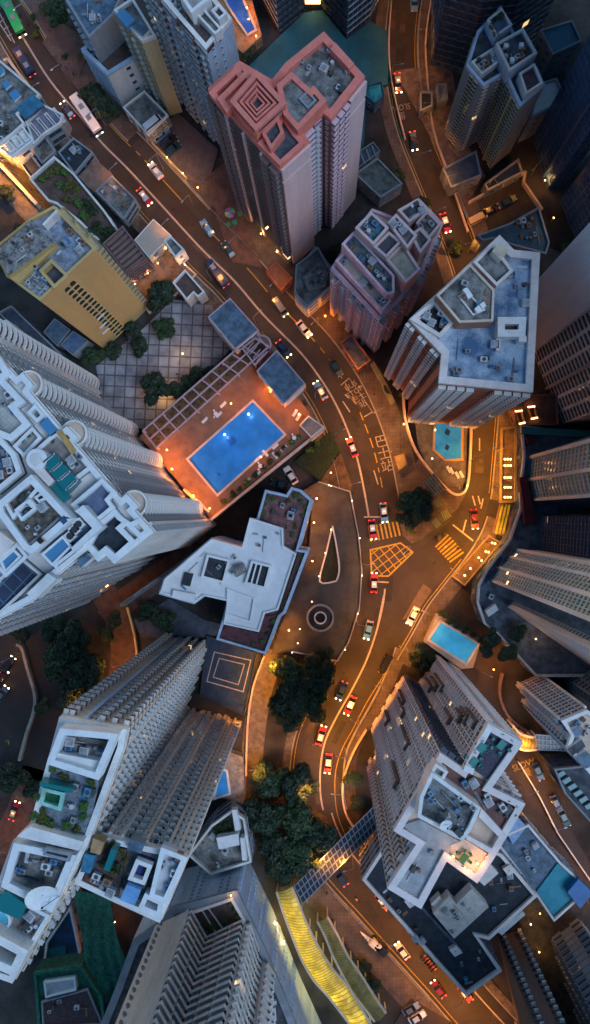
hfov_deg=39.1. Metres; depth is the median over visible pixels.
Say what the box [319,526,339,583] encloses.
planter
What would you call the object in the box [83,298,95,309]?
slot window
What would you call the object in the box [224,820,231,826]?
shrub
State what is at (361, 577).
parapet wall
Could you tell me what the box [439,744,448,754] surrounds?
bay window
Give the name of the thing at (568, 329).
window
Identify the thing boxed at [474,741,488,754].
patio table
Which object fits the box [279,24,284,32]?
ledge window
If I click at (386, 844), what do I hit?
bay window
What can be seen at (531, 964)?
window
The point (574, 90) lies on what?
curtain window
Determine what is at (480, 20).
curtain window
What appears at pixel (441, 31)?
curtain window
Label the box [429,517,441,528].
awning stall
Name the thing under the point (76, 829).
shrub
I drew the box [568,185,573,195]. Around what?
curtain window
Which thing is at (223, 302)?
kerb
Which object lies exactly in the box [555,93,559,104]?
curtain window
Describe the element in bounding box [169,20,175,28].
window
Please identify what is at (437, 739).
bay window
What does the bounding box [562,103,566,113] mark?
curtain window
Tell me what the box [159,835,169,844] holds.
window
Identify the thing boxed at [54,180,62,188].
shrub
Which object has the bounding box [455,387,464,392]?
bay window
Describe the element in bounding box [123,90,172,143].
garage building
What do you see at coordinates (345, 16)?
ledge window
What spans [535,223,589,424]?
office tower
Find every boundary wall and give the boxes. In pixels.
[0,163,41,209]
[3,58,27,82]
[16,643,37,760]
[126,607,138,654]
[245,655,264,775]
[342,729,366,844]
[388,0,405,140]
[402,394,472,495]
[425,0,468,231]
[468,170,542,210]
[497,672,531,733]
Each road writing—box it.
[345,380,366,407]
[375,435,392,470]
[392,103,410,119]
[512,759,532,776]
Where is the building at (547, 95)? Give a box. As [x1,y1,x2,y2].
[517,78,560,142]
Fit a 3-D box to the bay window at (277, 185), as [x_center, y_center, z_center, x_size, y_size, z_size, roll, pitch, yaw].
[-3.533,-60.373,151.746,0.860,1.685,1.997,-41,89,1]
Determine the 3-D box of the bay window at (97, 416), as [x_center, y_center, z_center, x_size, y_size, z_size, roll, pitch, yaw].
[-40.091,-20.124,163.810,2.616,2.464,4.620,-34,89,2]
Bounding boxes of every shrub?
[28,12,35,20]
[28,811,38,820]
[31,31,38,37]
[33,793,39,801]
[34,815,43,824]
[38,175,44,182]
[39,807,46,814]
[39,810,46,821]
[43,168,53,178]
[45,821,54,827]
[49,765,56,772]
[50,163,61,173]
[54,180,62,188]
[57,773,64,779]
[60,168,68,176]
[61,53,67,59]
[61,193,72,202]
[61,819,73,829]
[62,179,74,190]
[64,775,69,782]
[71,183,80,194]
[72,826,81,833]
[73,197,82,208]
[75,53,81,60]
[78,209,89,222]
[78,802,88,812]
[78,812,87,821]
[81,197,92,207]
[85,205,98,217]
[85,779,95,787]
[86,225,98,235]
[92,221,101,226]
[97,226,107,236]
[98,860,105,868]
[105,226,115,237]
[108,839,115,847]
[108,870,115,877]
[112,862,122,874]
[117,848,124,856]
[121,856,128,865]
[208,923,216,930]
[218,825,226,832]
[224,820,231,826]
[229,490,236,497]
[243,479,250,486]
[251,470,258,478]
[266,458,273,465]
[305,447,313,454]
[314,440,319,446]
[437,610,446,618]
[444,615,455,624]
[453,622,461,629]
[461,624,469,634]
[469,631,476,637]
[476,636,483,643]
[498,12,503,20]
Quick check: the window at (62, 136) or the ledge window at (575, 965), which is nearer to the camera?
the ledge window at (575, 965)
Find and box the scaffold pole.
[55,887,81,927]
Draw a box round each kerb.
[0,42,70,139]
[21,0,127,141]
[136,132,209,209]
[138,212,334,460]
[259,259,398,498]
[289,661,332,770]
[325,882,449,1020]
[343,647,396,809]
[349,827,516,1021]
[385,0,460,488]
[397,516,487,659]
[417,0,498,498]
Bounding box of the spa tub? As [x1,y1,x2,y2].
[0,912,12,926]
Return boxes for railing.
[159,152,256,254]
[333,893,428,999]
[344,686,381,802]
[418,13,468,216]
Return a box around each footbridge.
[294,807,376,903]
[531,734,564,750]
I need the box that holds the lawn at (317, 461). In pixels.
[294,431,338,480]
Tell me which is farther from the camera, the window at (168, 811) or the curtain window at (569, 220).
the curtain window at (569, 220)
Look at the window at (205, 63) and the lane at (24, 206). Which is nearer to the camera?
the window at (205, 63)
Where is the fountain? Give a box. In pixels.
[306,604,333,631]
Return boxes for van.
[142,114,162,132]
[271,296,287,316]
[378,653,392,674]
[466,211,487,226]
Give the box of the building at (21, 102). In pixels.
[0,60,48,161]
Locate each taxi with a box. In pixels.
[8,800,20,820]
[136,187,152,206]
[313,380,327,399]
[315,725,326,745]
[323,753,332,773]
[343,695,356,715]
[346,437,358,456]
[368,519,376,539]
[370,573,377,592]
[374,894,387,910]
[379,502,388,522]
[393,72,402,93]
[439,212,450,233]
[457,987,473,1002]
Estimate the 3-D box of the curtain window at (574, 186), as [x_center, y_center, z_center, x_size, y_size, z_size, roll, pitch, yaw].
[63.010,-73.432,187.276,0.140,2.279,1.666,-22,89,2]
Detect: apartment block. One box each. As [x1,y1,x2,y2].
[81,40,147,107]
[330,198,442,352]
[564,670,589,710]
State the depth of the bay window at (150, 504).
133.98 m
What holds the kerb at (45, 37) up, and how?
on the road at (350, 662)
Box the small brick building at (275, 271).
[266,261,292,293]
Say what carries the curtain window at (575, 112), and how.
in the apartment tower at (561, 138)
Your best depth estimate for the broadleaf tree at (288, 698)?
192.76 m
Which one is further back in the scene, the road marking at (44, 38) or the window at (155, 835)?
the road marking at (44, 38)
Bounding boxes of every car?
[0,656,15,674]
[0,672,8,684]
[0,685,9,702]
[60,101,74,119]
[148,161,163,179]
[154,130,169,143]
[159,133,177,149]
[163,141,181,157]
[200,219,214,237]
[221,240,235,258]
[270,478,289,490]
[276,339,291,357]
[283,465,297,484]
[296,319,311,337]
[328,358,342,376]
[334,868,348,886]
[335,681,347,700]
[363,620,373,639]
[394,941,409,960]
[401,1001,420,1016]
[406,606,419,625]
[407,1009,426,1023]
[409,131,418,150]
[410,0,418,11]
[430,979,446,998]
[469,509,479,528]
[480,203,499,215]
[498,195,517,208]
[531,761,544,781]
[549,794,561,812]
[557,808,570,826]
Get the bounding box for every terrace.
[128,250,197,314]
[217,0,262,61]
[222,749,245,802]
[415,423,466,486]
[423,613,480,668]
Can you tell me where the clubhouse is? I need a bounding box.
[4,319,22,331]
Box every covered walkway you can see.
[452,535,501,585]
[493,425,516,536]
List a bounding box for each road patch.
[56,84,63,93]
[79,137,92,149]
[124,175,139,191]
[187,237,200,251]
[199,245,215,259]
[204,276,227,299]
[305,721,315,733]
[315,788,319,804]
[332,721,345,743]
[351,415,359,427]
[361,469,370,485]
[363,900,378,919]
[373,608,379,625]
[379,903,393,917]
[385,576,392,601]
[387,9,395,29]
[396,48,404,60]
[399,14,405,32]
[402,584,430,619]
[432,164,439,177]
[471,446,473,462]
[475,459,484,472]
[479,453,482,462]
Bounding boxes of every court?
[200,635,257,715]
[249,10,388,149]
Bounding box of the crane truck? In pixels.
[361,932,388,957]
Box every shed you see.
[44,318,71,349]
[60,331,93,358]
[78,159,111,199]
[135,219,169,264]
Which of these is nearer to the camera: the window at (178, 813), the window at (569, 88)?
the window at (178, 813)
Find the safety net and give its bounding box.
[75,892,125,1008]
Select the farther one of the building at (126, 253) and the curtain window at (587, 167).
the building at (126, 253)
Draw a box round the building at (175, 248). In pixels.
[163,235,188,264]
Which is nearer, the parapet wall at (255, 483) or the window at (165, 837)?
the window at (165, 837)
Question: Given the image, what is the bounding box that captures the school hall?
[500,811,589,921]
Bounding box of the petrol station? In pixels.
[508,394,558,427]
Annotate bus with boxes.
[0,0,27,38]
[69,92,103,137]
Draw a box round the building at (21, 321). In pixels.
[0,305,71,360]
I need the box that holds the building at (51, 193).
[29,156,117,253]
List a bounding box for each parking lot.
[155,113,217,183]
[394,998,454,1023]
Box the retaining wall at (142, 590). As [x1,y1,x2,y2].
[120,554,190,606]
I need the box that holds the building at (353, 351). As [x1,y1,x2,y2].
[340,334,370,372]
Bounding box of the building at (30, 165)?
[20,154,41,176]
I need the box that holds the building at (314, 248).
[308,246,331,267]
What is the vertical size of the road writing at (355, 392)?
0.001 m
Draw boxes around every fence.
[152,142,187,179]
[517,761,589,880]
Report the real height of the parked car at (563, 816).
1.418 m
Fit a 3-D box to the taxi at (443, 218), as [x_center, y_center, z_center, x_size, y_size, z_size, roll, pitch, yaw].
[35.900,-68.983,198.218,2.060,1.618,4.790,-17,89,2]
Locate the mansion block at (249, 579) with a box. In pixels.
[159,487,312,653]
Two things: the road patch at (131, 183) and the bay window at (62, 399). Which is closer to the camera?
the bay window at (62, 399)
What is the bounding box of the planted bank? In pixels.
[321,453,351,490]
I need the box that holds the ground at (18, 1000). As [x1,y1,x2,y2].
[0,0,589,1023]
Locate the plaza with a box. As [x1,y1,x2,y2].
[96,300,230,428]
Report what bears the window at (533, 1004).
in the apartment tower at (533, 1000)
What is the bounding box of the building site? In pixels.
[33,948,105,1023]
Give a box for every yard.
[42,24,122,126]
[134,599,220,636]
[204,162,261,267]
[246,765,330,885]
[394,66,485,203]
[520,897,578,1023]
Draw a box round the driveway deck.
[271,482,360,659]
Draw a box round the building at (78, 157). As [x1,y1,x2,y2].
[58,137,98,181]
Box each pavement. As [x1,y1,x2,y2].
[0,44,69,146]
[23,0,137,140]
[131,213,332,467]
[137,130,212,208]
[247,219,414,491]
[282,688,311,769]
[307,883,446,1018]
[344,648,402,808]
[350,826,516,1019]
[376,0,458,488]
[398,516,496,666]
[417,0,510,500]
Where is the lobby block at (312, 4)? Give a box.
[304,0,320,9]
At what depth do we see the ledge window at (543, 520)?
186.87 m
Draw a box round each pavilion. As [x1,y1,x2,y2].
[172,270,208,306]
[208,298,260,353]
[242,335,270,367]
[256,350,305,406]
[299,415,323,441]
[365,81,384,113]
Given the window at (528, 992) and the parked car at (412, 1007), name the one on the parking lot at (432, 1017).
the parked car at (412, 1007)
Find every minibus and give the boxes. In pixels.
[12,46,36,78]
[205,258,229,288]
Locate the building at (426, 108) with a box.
[418,91,432,118]
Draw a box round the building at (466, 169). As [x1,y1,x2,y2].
[439,150,481,196]
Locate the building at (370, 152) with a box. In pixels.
[358,142,379,170]
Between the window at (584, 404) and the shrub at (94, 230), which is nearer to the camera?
the window at (584, 404)
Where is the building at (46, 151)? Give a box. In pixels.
[33,139,61,164]
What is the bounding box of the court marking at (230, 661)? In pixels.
[206,652,250,691]
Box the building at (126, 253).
[102,225,154,283]
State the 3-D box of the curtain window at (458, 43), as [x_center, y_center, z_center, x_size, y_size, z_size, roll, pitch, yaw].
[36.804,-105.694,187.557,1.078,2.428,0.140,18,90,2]
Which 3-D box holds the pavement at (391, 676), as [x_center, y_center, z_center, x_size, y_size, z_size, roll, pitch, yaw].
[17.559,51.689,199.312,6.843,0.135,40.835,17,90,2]
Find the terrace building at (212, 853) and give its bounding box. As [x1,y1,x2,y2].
[190,798,255,874]
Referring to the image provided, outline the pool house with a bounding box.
[44,889,82,958]
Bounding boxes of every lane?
[0,162,43,220]
[98,534,208,616]
[242,649,284,782]
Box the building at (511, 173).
[481,158,522,197]
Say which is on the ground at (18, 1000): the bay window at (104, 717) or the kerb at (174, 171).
the kerb at (174, 171)
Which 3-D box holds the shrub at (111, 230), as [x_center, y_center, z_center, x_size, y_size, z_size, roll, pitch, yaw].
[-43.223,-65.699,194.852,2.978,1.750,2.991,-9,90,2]
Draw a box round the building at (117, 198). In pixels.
[95,176,140,226]
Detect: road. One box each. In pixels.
[0,0,515,1023]
[0,621,69,781]
[0,638,38,765]
[0,765,43,869]
[93,585,135,675]
[359,511,484,662]
[365,0,496,660]
[474,160,564,220]
[474,642,589,916]
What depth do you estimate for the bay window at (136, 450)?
166.37 m
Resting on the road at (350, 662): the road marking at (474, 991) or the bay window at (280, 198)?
the road marking at (474, 991)
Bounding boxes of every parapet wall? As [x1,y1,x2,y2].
[183,426,325,520]
[293,481,362,661]
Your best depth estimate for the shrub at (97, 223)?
195.03 m
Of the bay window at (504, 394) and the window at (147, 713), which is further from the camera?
the bay window at (504, 394)
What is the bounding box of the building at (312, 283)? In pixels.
[294,247,330,316]
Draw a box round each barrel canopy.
[276,877,371,1023]
[317,908,386,1021]
[507,719,537,751]
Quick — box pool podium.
[140,331,324,519]
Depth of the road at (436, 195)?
199.11 m
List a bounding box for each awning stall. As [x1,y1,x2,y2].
[421,473,445,497]
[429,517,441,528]
[431,497,443,508]
[438,508,451,521]
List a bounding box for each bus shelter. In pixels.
[369,361,391,393]
[380,385,395,405]
[394,454,406,470]
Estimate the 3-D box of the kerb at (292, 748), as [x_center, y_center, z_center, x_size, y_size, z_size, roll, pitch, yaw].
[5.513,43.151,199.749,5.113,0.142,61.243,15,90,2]
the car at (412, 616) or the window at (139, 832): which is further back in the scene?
the car at (412, 616)
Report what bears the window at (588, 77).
in the apartment tower at (561, 138)
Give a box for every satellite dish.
[24,886,58,909]
[440,820,451,829]
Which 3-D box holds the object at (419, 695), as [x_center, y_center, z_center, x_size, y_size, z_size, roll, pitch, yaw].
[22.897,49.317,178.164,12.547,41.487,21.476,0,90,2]
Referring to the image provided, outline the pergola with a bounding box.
[142,337,268,449]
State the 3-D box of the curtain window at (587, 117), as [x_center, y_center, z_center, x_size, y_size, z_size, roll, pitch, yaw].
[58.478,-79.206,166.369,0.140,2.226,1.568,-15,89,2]
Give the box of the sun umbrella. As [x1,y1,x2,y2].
[225,207,234,217]
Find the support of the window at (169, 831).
in the apartment tower at (154, 822)
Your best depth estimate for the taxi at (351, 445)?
198.63 m
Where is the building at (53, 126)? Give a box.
[25,105,71,148]
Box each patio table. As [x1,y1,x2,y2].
[455,849,472,866]
[464,753,483,768]
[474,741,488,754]
[490,734,512,755]
[498,801,517,819]
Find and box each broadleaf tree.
[0,183,14,201]
[0,761,30,793]
[10,627,30,644]
[13,222,23,230]
[22,777,39,799]
[34,697,50,717]
[38,0,68,27]
[39,613,65,643]
[42,643,78,681]
[55,617,91,658]
[57,678,86,709]
[68,652,106,692]
[77,82,104,103]
[81,347,106,364]
[91,95,120,119]
[96,626,114,641]
[104,340,122,360]
[107,609,121,628]
[123,321,142,339]
[131,336,147,358]
[135,601,159,621]
[140,371,170,406]
[146,278,174,312]
[151,317,175,340]
[152,609,176,633]
[168,381,187,398]
[180,365,202,389]
[201,365,214,376]
[241,796,279,836]
[242,44,256,60]
[250,760,292,797]
[257,828,295,873]
[264,860,292,886]
[267,679,310,717]
[269,655,308,684]
[270,798,314,842]
[273,713,303,732]
[280,761,319,805]
[280,838,321,876]
[297,652,336,695]
[299,688,327,723]
[299,816,337,853]
[314,647,334,666]
[329,244,340,259]
[342,770,364,785]
[350,794,365,811]
[359,958,371,972]
[365,976,380,992]
[391,168,405,179]
[394,510,420,531]
[395,486,424,512]
[408,641,436,672]
[410,488,433,522]
[416,196,432,207]
[445,240,463,254]
[479,646,493,657]
[482,626,501,647]
[497,643,517,661]
[508,624,527,642]
[560,236,574,250]
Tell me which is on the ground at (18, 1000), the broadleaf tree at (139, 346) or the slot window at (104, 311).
the broadleaf tree at (139, 346)
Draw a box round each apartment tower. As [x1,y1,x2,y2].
[0,206,146,348]
[0,318,216,635]
[0,632,206,982]
[65,0,124,62]
[74,707,241,922]
[114,0,182,115]
[115,909,280,1023]
[144,0,238,142]
[206,32,366,264]
[264,0,303,32]
[321,0,379,38]
[367,654,524,908]
[384,235,539,428]
[430,0,553,74]
[444,6,544,169]
[491,549,589,621]
[497,928,565,1023]
[508,601,589,664]
[516,676,589,773]
[527,436,589,510]
[533,35,589,189]
[537,511,589,558]
[551,918,589,1023]
[559,161,589,237]
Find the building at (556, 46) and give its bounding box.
[533,20,581,80]
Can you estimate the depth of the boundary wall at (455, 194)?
198.21 m
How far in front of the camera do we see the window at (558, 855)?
193.13 m
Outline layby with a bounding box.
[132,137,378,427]
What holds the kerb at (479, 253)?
on the ground at (18, 1000)
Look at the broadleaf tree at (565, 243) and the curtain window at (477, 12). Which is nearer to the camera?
the curtain window at (477, 12)
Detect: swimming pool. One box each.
[186,399,286,496]
[213,768,230,799]
[224,0,257,36]
[427,620,479,665]
[432,422,462,460]
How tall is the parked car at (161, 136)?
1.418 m
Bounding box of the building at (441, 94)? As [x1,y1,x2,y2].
[435,83,447,108]
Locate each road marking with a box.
[0,4,369,515]
[0,14,14,42]
[0,36,336,768]
[19,0,130,146]
[135,151,382,486]
[319,589,385,809]
[328,879,457,1023]
[331,813,504,1023]
[334,559,460,833]
[364,516,472,582]
[367,522,400,541]
[370,542,413,576]
[375,595,383,633]
[388,25,467,487]
[414,2,495,491]
[435,534,463,562]
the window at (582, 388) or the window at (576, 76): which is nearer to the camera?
the window at (576, 76)
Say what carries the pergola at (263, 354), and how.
on the pool podium
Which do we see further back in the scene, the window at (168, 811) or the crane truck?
the crane truck
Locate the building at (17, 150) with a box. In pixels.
[0,126,37,169]
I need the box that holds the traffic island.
[398,459,465,542]
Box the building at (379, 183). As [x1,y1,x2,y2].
[357,157,402,207]
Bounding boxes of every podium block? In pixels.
[101,863,320,1023]
[359,830,536,996]
[471,425,589,676]
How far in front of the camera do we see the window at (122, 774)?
125.52 m
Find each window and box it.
[0,318,10,339]
[0,319,5,335]
[0,337,189,635]
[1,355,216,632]
[4,321,16,341]
[11,325,21,344]
[11,366,20,373]
[16,328,26,347]
[21,331,30,350]
[22,149,30,156]
[26,334,35,352]
[26,638,206,964]
[31,337,39,355]
[31,654,204,956]
[34,339,44,357]
[37,138,45,147]
[37,396,46,403]
[38,382,45,397]
[39,342,48,360]
[43,344,52,362]
[43,379,50,399]
[44,379,55,401]
[48,127,62,138]
[48,381,60,403]
[49,348,56,364]
[51,349,60,366]
[52,133,66,144]
[54,384,64,405]
[56,352,64,368]
[59,354,67,370]
[59,386,69,407]
[62,424,89,446]
[63,388,73,409]
[63,706,72,714]
[64,357,71,372]
[65,281,78,293]
[66,358,74,374]
[67,390,77,410]
[69,285,81,296]
[69,702,77,707]
[69,707,78,715]
[71,361,78,376]
[71,392,81,412]
[72,288,85,300]
[74,363,81,378]
[75,394,85,414]
[75,703,83,710]
[76,291,88,303]
[77,166,85,175]
[77,365,84,380]
[79,396,89,415]
[80,294,92,306]
[81,699,88,706]
[82,368,87,382]
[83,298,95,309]
[84,369,90,383]
[84,398,92,417]
[86,155,94,165]
[86,427,93,447]
[86,695,93,702]
[87,300,98,312]
[88,400,96,418]
[88,427,97,448]
[90,303,101,314]
[90,401,99,420]
[90,692,98,698]
[91,428,101,450]
[93,306,104,317]
[94,403,102,421]
[94,429,105,451]
[95,688,102,695]
[96,309,107,317]
[96,822,103,831]
[98,405,106,422]
[98,467,107,474]
[99,312,110,322]
[99,431,109,451]
[100,406,109,423]
[100,685,106,691]
[100,713,108,720]
[101,807,108,816]
[101,822,109,831]
[102,314,113,323]
[102,432,112,452]
[104,408,112,425]
[104,682,110,688]
[105,317,115,327]
[105,433,116,454]
[105,709,112,716]
[106,802,113,809]
[107,791,114,800]
[107,816,113,821]
[107,824,117,832]
[108,320,118,329]
[108,410,115,426]
[108,479,117,486]
[108,679,114,685]
[110,322,120,331]
[110,435,119,454]
[110,704,117,712]
[112,412,118,427]
[112,715,120,723]
[112,787,119,794]
[112,810,118,815]
[113,325,123,334]
[113,412,120,428]
[113,436,122,455]
[113,775,120,784]
[114,701,121,708]
[115,413,123,430]
[116,437,126,456]
[116,804,122,809]
[117,711,124,718]
[118,697,125,704]
[118,772,124,779]
[119,415,126,430]
[119,760,126,769]
[120,707,240,812]
[121,416,128,432]
[121,439,129,457]
[121,707,128,714]
[122,693,129,700]
[123,417,131,433]
[123,440,132,458]
[124,717,132,725]
[124,757,130,763]
[125,703,132,710]
[125,744,131,753]
[125,827,134,836]
[126,203,136,220]
[126,441,134,459]
[126,690,132,696]
[127,733,133,743]
[128,207,138,223]
[128,752,134,758]
[129,442,137,459]
[129,699,136,706]
[129,713,136,720]
[129,726,136,735]
[129,741,135,748]
[130,687,136,693]
[131,821,138,827]
[132,443,140,460]
[133,695,140,702]
[133,709,140,716]
[133,736,139,743]
[134,721,140,730]
[135,444,143,461]
[135,815,142,821]
[135,829,142,835]
[136,823,146,831]
[137,445,145,462]
[137,692,143,698]
[137,705,143,712]
[137,717,143,725]
[137,731,143,738]
[140,446,147,462]
[140,817,149,825]
[141,701,147,708]
[141,713,147,721]
[143,447,150,463]
[144,493,154,513]
[144,811,153,817]
[145,448,152,464]
[145,493,157,513]
[145,709,151,717]
[146,493,160,513]
[146,495,151,513]
[148,449,155,464]
[148,694,154,700]
[149,705,154,713]
[149,833,158,842]
[150,450,157,465]
[150,523,159,530]
[151,450,159,466]
[152,494,163,513]
[152,701,157,709]
[152,836,160,843]
[154,494,165,513]
[154,826,161,832]
[155,494,168,513]
[155,698,160,705]
[157,820,164,826]
[158,4,165,11]
[158,694,163,702]
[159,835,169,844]
[160,495,170,512]
[161,814,168,819]
[162,495,173,513]
[162,828,172,837]
[163,495,175,512]
[164,808,171,814]
[165,803,173,810]
[165,822,175,830]
[167,13,173,20]
[168,496,177,513]
[168,816,178,824]
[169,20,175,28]
[170,496,180,513]
[171,27,177,35]
[171,496,182,513]
[171,810,181,818]
[172,496,184,512]
[174,34,179,42]
[174,805,183,812]
[175,710,227,734]
[177,497,186,513]
[177,799,186,806]
[179,27,186,35]
[179,497,188,513]
[180,794,188,801]
[181,35,188,42]
[182,789,191,796]
[183,42,190,49]
[200,51,207,59]
[201,822,210,836]
[202,59,208,66]
[204,65,210,72]
[206,72,212,79]
[206,94,215,109]
[207,78,213,85]
[208,103,216,114]
[209,108,217,120]
[211,114,219,125]
[212,120,220,131]
[213,806,230,821]
[215,105,223,118]
[216,113,225,124]
[216,131,223,141]
[216,801,231,815]
[217,800,231,810]
[218,118,226,129]
[219,124,228,135]
[221,129,229,140]
[222,134,230,145]
[224,140,231,150]
[225,148,347,264]
[226,149,234,159]
[235,805,244,815]
[238,333,256,349]
[246,816,249,835]
[247,1016,253,1023]
[249,838,252,856]
[249,1008,254,1018]
[250,832,253,850]
[250,1000,255,1011]
[251,993,256,1003]
[252,985,257,995]
[259,155,270,168]
[260,162,269,173]
[261,167,270,178]
[262,172,270,182]
[263,176,271,187]
[264,181,272,191]
[268,165,279,178]
[269,172,279,182]
[270,177,280,187]
[271,181,281,192]
[271,186,281,196]
[272,191,282,200]
[273,195,282,205]
[274,199,283,208]
[274,203,283,213]
[275,207,284,216]
[276,0,282,7]
[276,212,284,220]
[276,215,285,224]
[277,5,282,14]
[278,12,283,20]
[278,18,283,27]
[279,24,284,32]
[282,1,287,10]
[283,8,288,16]
[283,14,288,23]
[284,20,289,28]
[286,387,302,403]
[287,388,303,404]
[288,4,293,12]
[289,10,293,19]
[289,16,294,24]
[293,0,298,8]
[294,6,298,15]
[295,296,305,308]
[299,2,303,11]
[305,0,319,3]
[305,128,314,139]
[308,300,317,309]
[309,135,314,144]
[309,306,317,315]
[315,118,321,132]
[315,124,321,138]
[315,130,321,143]
[315,135,321,148]
[315,140,321,153]
[315,146,321,158]
[316,160,321,172]
[321,289,329,299]
[326,1,331,9]
[330,230,440,330]
[331,0,337,9]
[331,7,337,15]
[331,13,336,21]
[331,117,339,128]
[331,125,339,134]
[331,130,338,139]
[331,136,338,145]
[331,141,338,150]
[331,146,338,154]
[331,152,337,159]
[336,12,342,20]
[337,0,342,8]
[337,110,345,121]
[339,118,344,127]
[341,18,347,26]
[341,25,347,32]
[342,0,348,7]
[342,4,347,13]
[342,11,347,20]
[343,102,350,114]
[367,658,518,812]
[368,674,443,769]
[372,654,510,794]
[377,809,383,816]
[378,814,384,821]
[379,818,385,825]
[379,822,386,830]
[380,827,387,835]
[381,832,388,840]
[382,836,389,845]
[383,842,390,850]
[384,337,505,428]
[384,847,391,855]
[385,852,392,861]
[386,858,393,867]
[387,864,395,876]
[393,812,398,821]
[393,833,400,842]
[394,838,401,847]
[395,844,403,853]
[396,805,401,816]
[396,850,404,861]
[404,322,410,329]
[404,846,409,854]
[406,789,411,800]
[406,839,413,846]
[412,778,417,788]
[417,335,422,342]
[420,339,426,346]
[435,736,444,743]
[437,385,445,390]
[437,740,446,746]
[438,28,443,35]
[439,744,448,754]
[440,21,445,28]
[441,14,447,21]
[443,7,449,14]
[444,44,449,50]
[445,0,450,7]
[445,37,499,168]
[446,386,454,391]
[447,749,455,759]
[448,31,453,37]
[449,24,455,31]
[451,17,456,24]
[453,10,458,17]
[454,754,463,764]
[455,2,460,10]
[455,40,460,46]
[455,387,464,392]
[457,34,462,40]
[459,27,464,33]
[461,20,466,27]
[461,750,466,759]
[463,13,468,19]
[464,43,469,49]
[465,5,470,12]
[465,388,473,392]
[466,37,471,43]
[468,30,473,36]
[470,23,476,30]
[472,16,478,22]
[473,728,479,737]
[474,8,480,15]
[476,722,482,731]
[477,1,482,8]
[477,17,483,23]
[479,9,485,15]
[482,1,488,8]
[492,0,498,7]
[492,390,501,395]
[493,551,570,595]
[497,780,507,786]
[499,784,511,794]
[501,936,506,943]
[502,391,511,396]
[503,0,509,6]
[503,940,508,948]
[504,780,514,787]
[505,945,511,953]
[507,785,518,791]
[507,950,513,958]
[508,13,514,19]
[509,955,515,964]
[510,6,516,12]
[510,789,521,799]
[511,392,520,397]
[511,961,517,969]
[514,966,520,975]
[515,928,521,936]
[516,684,533,704]
[516,972,522,980]
[518,933,523,940]
[518,977,525,986]
[519,5,526,14]
[520,393,529,398]
[520,938,525,945]
[521,983,527,992]
[522,942,528,950]
[523,989,530,998]
[524,947,530,955]
[526,995,532,1005]
[527,952,533,961]
[529,958,535,966]
[529,1001,535,1011]
[531,457,542,497]
[531,1008,538,1018]
[532,963,538,972]
[534,969,540,977]
[534,1014,541,1023]
[537,516,547,550]
[537,974,543,983]
[539,980,546,989]
[542,986,549,995]
[545,992,551,1001]
[546,109,550,119]
[548,998,555,1008]
[549,104,553,114]
[550,123,553,133]
[551,1005,557,1015]
[552,99,556,109]
[552,847,568,863]
[552,931,561,941]
[553,118,556,129]
[554,138,558,148]
[554,936,564,946]
[554,1011,561,1021]
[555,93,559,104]
[555,852,572,869]
[556,113,560,124]
[557,133,561,143]
[557,334,562,345]
[557,941,567,951]
[558,88,562,98]
[559,108,563,118]
[559,198,564,206]
[559,858,575,873]
[559,946,570,957]
[559,1018,564,1023]
[560,128,564,138]
[560,332,565,343]
[560,735,566,744]
[561,82,565,92]
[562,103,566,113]
[562,194,567,202]
[562,348,567,358]
[563,123,567,133]
[563,329,568,340]
[563,952,573,962]
[564,75,569,87]
[564,363,569,374]
[565,97,570,108]
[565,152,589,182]
[565,190,570,198]
[565,346,570,356]
[565,957,576,968]
[566,118,570,128]
[566,326,572,338]
[567,83,571,92]
[567,138,571,147]
[567,217,572,226]
[567,362,572,372]
[568,70,572,81]
[568,91,573,102]
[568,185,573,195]
[569,112,574,123]
[569,343,574,354]
[569,918,579,927]
[569,962,579,974]
[570,133,574,143]
[570,324,575,335]
[571,63,576,75]
[571,98,575,108]
[571,213,575,222]
[571,359,576,370]
[572,85,576,96]
[572,181,577,191]
[572,341,577,352]
[572,923,582,932]
[572,968,582,979]
[573,107,577,117]
[574,57,580,69]
[574,71,578,80]
[574,129,578,138]
[574,210,578,219]
[574,321,579,333]
[574,357,579,368]
[575,79,580,91]
[575,93,579,102]
[575,177,580,186]
[575,928,585,938]
[575,974,586,985]
[576,100,581,112]
[576,338,581,349]
[576,373,581,383]
[577,123,582,132]
[577,206,582,215]
[577,318,583,330]
[577,355,583,366]
[577,989,583,1005]
[578,50,583,62]
[578,64,582,74]
[578,87,582,96]
[578,172,583,182]
[578,388,583,399]
[578,453,581,461]
[578,933,588,943]
[578,980,589,992]
[579,72,584,84]
[579,335,585,347]
[579,371,585,382]
[580,95,585,106]
[580,130,584,138]
[580,202,585,211]
[581,58,585,68]
[581,117,585,127]
[581,168,587,178]
[581,315,587,327]
[581,353,587,364]
[581,387,586,397]
[581,524,584,531]
[581,938,589,948]
[581,987,589,998]
[582,43,587,55]
[582,81,586,90]
[582,452,585,461]
[583,66,588,78]
[583,89,588,100]
[583,198,589,207]
[583,333,589,344]
[583,369,588,380]
[583,402,588,412]
[583,479,587,487]
[583,601,589,608]
[584,112,589,122]
[584,532,587,539]
[584,1002,589,1017]
[585,51,589,61]
[585,163,589,173]
[585,312,589,324]
[585,350,589,362]
[585,385,589,395]
[585,996,589,1005]
[586,35,589,49]
[586,74,589,84]
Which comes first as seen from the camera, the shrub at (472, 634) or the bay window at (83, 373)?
the bay window at (83, 373)
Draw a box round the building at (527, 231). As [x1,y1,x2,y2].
[469,207,549,260]
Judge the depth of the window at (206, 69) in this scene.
160.35 m
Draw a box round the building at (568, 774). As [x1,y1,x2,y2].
[539,751,589,820]

